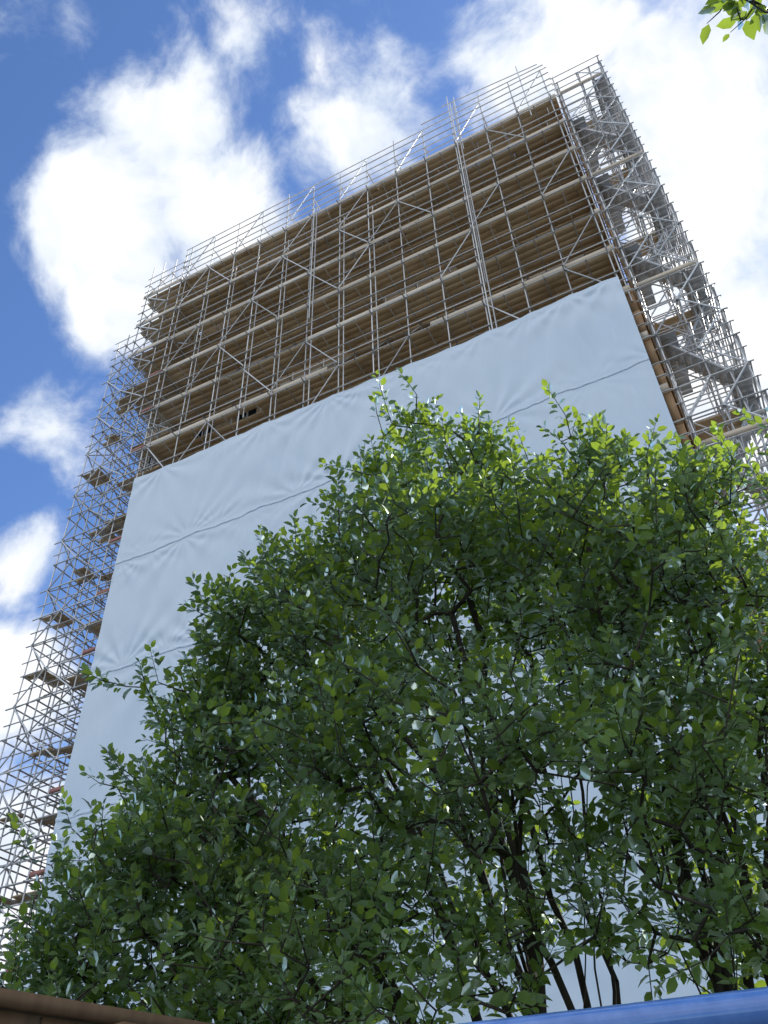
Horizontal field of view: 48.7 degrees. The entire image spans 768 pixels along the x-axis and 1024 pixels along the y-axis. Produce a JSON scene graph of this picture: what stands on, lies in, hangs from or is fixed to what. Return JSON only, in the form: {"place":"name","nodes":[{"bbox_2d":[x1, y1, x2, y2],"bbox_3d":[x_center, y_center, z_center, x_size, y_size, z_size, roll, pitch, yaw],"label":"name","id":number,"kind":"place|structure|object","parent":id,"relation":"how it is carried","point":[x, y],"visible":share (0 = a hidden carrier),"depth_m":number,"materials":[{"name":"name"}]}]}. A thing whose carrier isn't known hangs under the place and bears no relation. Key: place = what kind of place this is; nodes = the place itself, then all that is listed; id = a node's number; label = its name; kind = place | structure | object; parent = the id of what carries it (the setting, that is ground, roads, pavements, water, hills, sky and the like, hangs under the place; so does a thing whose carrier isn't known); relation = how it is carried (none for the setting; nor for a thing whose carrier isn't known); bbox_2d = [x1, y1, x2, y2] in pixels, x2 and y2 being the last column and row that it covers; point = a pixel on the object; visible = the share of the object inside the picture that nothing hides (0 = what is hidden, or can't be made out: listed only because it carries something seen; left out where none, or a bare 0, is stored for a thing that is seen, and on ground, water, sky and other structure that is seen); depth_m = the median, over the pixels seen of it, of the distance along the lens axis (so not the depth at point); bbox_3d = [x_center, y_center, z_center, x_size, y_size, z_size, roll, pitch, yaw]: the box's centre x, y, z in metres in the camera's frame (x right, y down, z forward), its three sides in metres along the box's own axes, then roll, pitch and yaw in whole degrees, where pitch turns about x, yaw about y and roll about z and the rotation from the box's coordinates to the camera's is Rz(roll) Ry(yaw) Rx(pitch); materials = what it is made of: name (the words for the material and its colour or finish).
{"place":"outdoors","nodes":[
{"label":"outdoors","id":0,"kind":"place"},
{"bbox_2d":[0,0,767,986],"label":"sky","id":1,"kind":"structure","parent":0,"point":[134,134],"materials":[{"name":"blue"}]},
{"bbox_2d":[42,139,764,881],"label":"tower block","id":2,"kind":"structure","parent":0,"point":[318,367],"depth_m":32.69,"materials":[{"name":"brown brick"}]},
{"bbox_2d":[146,205,550,469],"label":"window frames","id":3,"kind":"structure","parent":2,"relation":"in","point":[247,413],"depth_m":33.52,"materials":[{"name":"grey"}]},
{"bbox_2d":[148,184,577,466],"bbox_3d":[-1.238,1.983,26.731,21.036,34.090,1.920,-20,-44,19],"label":"window glass","id":4,"kind":"structure","parent":2,"relation":"in","point":[252,412],"depth_m":33.45,"materials":[{"name":"grey"}]},
{"bbox_2d":[458,987,767,1023],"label":"blue metal gate","id":5,"kind":"structure","parent":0,"point":[746,1006],"depth_m":1.36,"materials":[{"name":"metal"}]},
{"label":"ground","id":6,"kind":"structure","parent":0,"visible":0},
{"bbox_2d":[0,988,212,1023],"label":"timber fence","id":7,"kind":"object","parent":6,"relation":"on","point":[19,1007],"visible":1,"depth_m":2.51,"materials":[{"name":"brown wood"}]},
{"bbox_2d":[0,55,767,984],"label":"scaffolding","id":8,"kind":"object","parent":6,"relation":"on","point":[426,213],"visible":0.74,"depth_m":30.81,"materials":[{"name":"metal"}]},
{"bbox_2d":[24,276,767,1023],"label":"plastic sheeting","id":9,"kind":"object","parent":8,"relation":"attached to","point":[210,510],"visible":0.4,"depth_m":24.25,"materials":[{"name":"white plastic"}]},
{"bbox_2d":[698,0,767,43],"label":"cherry tree","id":10,"kind":"object","parent":6,"relation":"on","point":[735,12],"visible":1,"depth_m":3.03,"materials":[{"name":"green plant"}]},
{"label":"grass verge","id":11,"kind":"object","parent":6,"relation":"on","visible":0},
{"bbox_2d":[0,367,642,1023],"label":"whitebeam tree","id":12,"kind":"object","parent":11,"relation":"on","point":[246,871],"visible":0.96,"depth_m":4.51,"materials":[{"name":"green plant"}]},
{"bbox_2d":[468,379,767,1000],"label":"whitebeam tree","id":13,"kind":"object","parent":11,"relation":"on","point":[675,554],"visible":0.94,"depth_m":4.46,"materials":[{"name":"green plant"}]}
]}

